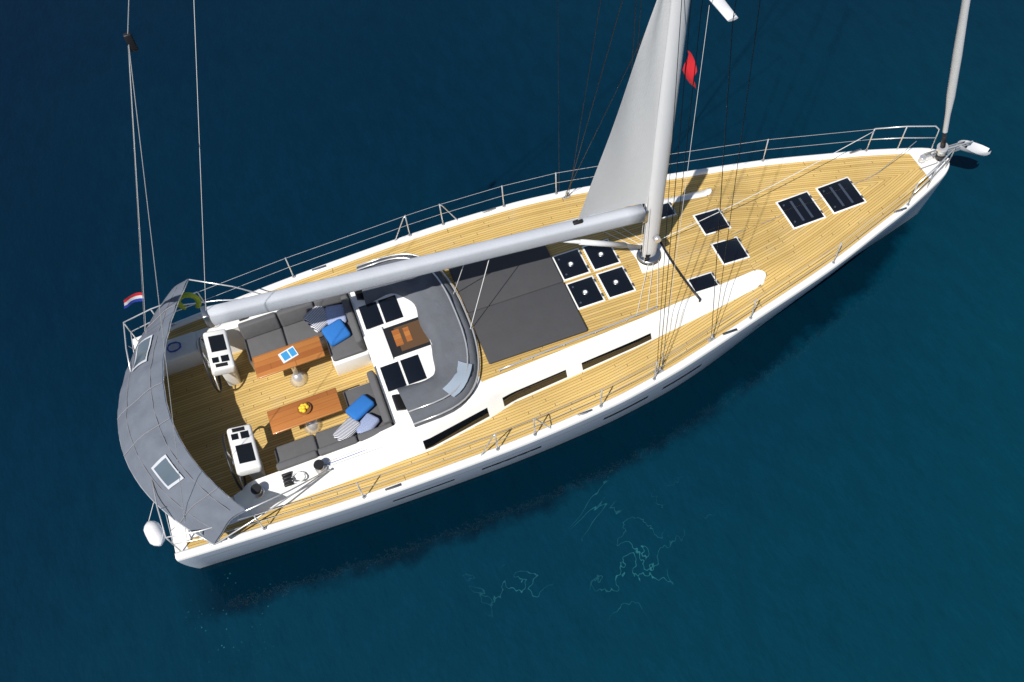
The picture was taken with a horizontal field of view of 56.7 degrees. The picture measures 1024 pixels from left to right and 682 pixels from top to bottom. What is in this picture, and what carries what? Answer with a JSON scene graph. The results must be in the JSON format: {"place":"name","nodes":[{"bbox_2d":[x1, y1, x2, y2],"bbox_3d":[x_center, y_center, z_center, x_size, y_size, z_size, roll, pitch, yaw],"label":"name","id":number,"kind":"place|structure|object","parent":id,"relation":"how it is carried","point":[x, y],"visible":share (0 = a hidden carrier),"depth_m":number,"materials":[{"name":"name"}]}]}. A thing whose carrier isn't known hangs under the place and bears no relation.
{"place":"outdoors","nodes":[
{"label":"outdoors","id":0,"kind":"place"},
{"bbox_2d":[0,0,1023,681],"bbox_3d":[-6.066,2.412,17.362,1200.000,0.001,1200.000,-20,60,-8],"label":"sea","id":1,"kind":"structure","parent":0,"point":[822,480],"depth_m":18.04,"materials":[{"name":"liquid"}]},
{"bbox_2d":[178,173,943,568],"bbox_3d":[1.186,0.055,18.807,15.500,3.870,4.915,-20,60,-8],"label":"hull","id":2,"kind":"object","parent":1,"relation":"on","point":[468,473],"visible":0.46,"depth_m":16.40,"materials":[{"name":"white plastic"}]},
{"bbox_2d":[132,148,949,560],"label":"deck","id":3,"kind":"structure","parent":2,"relation":"on","point":[778,248],"depth_m":16.75,"materials":[{"name":"brown wood"}]},
{"bbox_2d":[117,279,329,544],"bbox_3d":[-5.078,0.980,15.766,3.130,0.809,4.764,-20,60,-8],"label":"bimini top","id":4,"kind":"object","parent":3,"relation":"on","point":[146,431],"visible":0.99,"depth_m":15.19,"materials":[{"name":"grey fabric"}]},
{"bbox_2d":[134,293,393,552],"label":"cockpit floor","id":5,"kind":"structure","parent":3,"relation":"in","point":[205,414],"depth_m":17.03,"materials":[{"name":"brown wood"}]},
{"bbox_2d":[198,329,265,490],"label":"helm consoles","id":6,"kind":"object","parent":5,"relation":"on","point":[246,459],"visible":0.94,"depth_m":16.08,"materials":[{"name":"white plastic"}]},
{"bbox_2d":[166,341,383,482],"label":"cockpit lines","id":7,"kind":"object","parent":5,"relation":"in","point":[169,351],"visible":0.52,"depth_m":15.53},
{"bbox_2d":[252,335,342,434],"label":"cockpit tables","id":8,"kind":"object","parent":5,"relation":"in","point":[309,412],"visible":0.99,"depth_m":16.50,"materials":[{"name":"brown wood"}]},
{"bbox_2d":[238,294,393,470],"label":"cockpit seats","id":9,"kind":"object","parent":5,"relation":"in","point":[332,323],"visible":0.79,"depth_m":16.89,"materials":[{"name":"grey fabric"}]},
{"bbox_2d":[213,290,431,497],"bbox_3d":[-2.963,0.367,16.308,3.950,0.302,3.680,-20,60,-8],"label":"companionway","id":10,"kind":"object","parent":3,"relation":"on","point":[405,337],"visible":0.69,"depth_m":16.33,"materials":[{"name":"black fibreglass"},{"name":"teak wood"},{"name":"tinted glass"}]},
{"bbox_2d":[356,253,479,426],"bbox_3d":[-1.529,-0.245,16.357,1.588,0.315,3.434,-20,60,-8],"label":"spray hood","id":11,"kind":"object","parent":10,"relation":"on","point":[448,387],"visible":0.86,"depth_m":16.13,"materials":[{"name":"fabric"}]},
{"bbox_2d":[123,0,760,539],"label":"rigging lines","id":12,"kind":"object","parent":3,"relation":"on","point":[131,42],"visible":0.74,"depth_m":13.51,"materials":[{"name":"grey metal"}]},
{"bbox_2d":[124,292,200,309],"bbox_3d":[-6.054,-0.753,16.331,0.552,1.719,1.046,15,61,12],"label":"ensign and buoy","id":13,"kind":"object","parent":12,"relation":"attached to","point":[131,299],"visible":0.84,"depth_m":16.87,"materials":[{"name":"multicoloured"}]},
{"bbox_2d":[683,50,696,87],"bbox_3d":[2.260,-3.426,12.006,0.060,0.427,0.287,-20,60,-8],"label":"courtesy flag","id":14,"kind":"object","parent":12,"relation":"attached to","point":[690,68],"visible":0.92,"depth_m":12.00,"materials":[{"name":"red fabric"}]},
{"bbox_2d":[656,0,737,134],"bbox_3d":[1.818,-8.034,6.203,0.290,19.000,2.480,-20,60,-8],"label":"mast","id":15,"kind":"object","parent":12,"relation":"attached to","point":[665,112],"visible":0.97,"depth_m":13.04,"materials":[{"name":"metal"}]},
{"bbox_2d":[449,246,586,363],"bbox_3d":[0.072,-0.760,16.685,1.805,0.128,2.180,-20,60,-8],"label":"sun pad","id":16,"kind":"object","parent":3,"relation":"on","point":[525,303],"visible":0.83,"depth_m":16.58,"materials":[{"name":"fabric"}]},
{"bbox_2d":[123,125,955,551],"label":"lifelines and rails","id":17,"kind":"object","parent":3,"relation":"on","point":[569,403],"visible":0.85,"depth_m":16.82,"materials":[{"name":"silver metal"}]},
{"bbox_2d":[144,502,164,545],"bbox_3d":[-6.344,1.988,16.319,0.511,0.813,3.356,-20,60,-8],"label":"fender","id":18,"kind":"object","parent":17,"relation":"hanging from","point":[154,533],"visible":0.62,"depth_m":15.64,"materials":[{"name":"white plastic"}]},
{"bbox_2d":[499,306,657,371],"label":"hand rails","id":19,"kind":"object","parent":3,"relation":"on","point":[626,319],"visible":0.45,"depth_m":16.21,"materials":[{"name":"silver metal"}]},
{"bbox_2d":[629,131,672,272],"bbox_3d":[2.392,-2.360,15.780,0.700,3.294,0.620,-20,60,-8],"label":"mast","id":20,"kind":"object","parent":3,"relation":"on","point":[653,251],"visible":0.9,"depth_m":15.91,"materials":[{"name":"metal"}]},
{"bbox_2d":[200,204,645,327],"bbox_3d":[-1.178,-1.044,15.490,7.252,2.048,0.221,-18,60,-7],"label":"boom","id":21,"kind":"object","parent":20,"relation":"attached to","point":[321,289],"visible":0.99,"depth_m":14.98,"materials":[{"name":"silver metal"}]},
{"bbox_2d":[578,0,670,219],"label":"sail","id":22,"kind":"object","parent":21,"relation":"attached to","point":[622,177],"visible":1,"depth_m":14.25,"materials":[{"name":"fabric"}]},
{"bbox_2d":[552,177,866,309],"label":"deck hatches","id":23,"kind":"object","parent":3,"relation":"on","point":[799,210],"visible":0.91,"depth_m":17.21,"materials":[{"name":"black glass"}]},
{"bbox_2d":[662,130,916,259],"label":"deck lines","id":24,"kind":"object","parent":3,"relation":"on","point":[784,179],"visible":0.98,"depth_m":17.63,"materials":[{"name":"white fabric"}]},
{"bbox_2d":[918,140,990,168],"bbox_3d":[8.541,-3.600,18.352,1.720,0.490,0.419,-20,60,-8],"label":"anchor","id":25,"kind":"object","parent":3,"relation":"on","point":[971,147],"visible":0.91,"depth_m":18.26,"materials":[{"name":"silver metal"}]},
{"bbox_2d":[935,0,970,161],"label":"furled headsail","id":26,"kind":"object","parent":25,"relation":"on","point":[942,145],"visible":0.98,"depth_m":15.91,"materials":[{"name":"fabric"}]}
]}

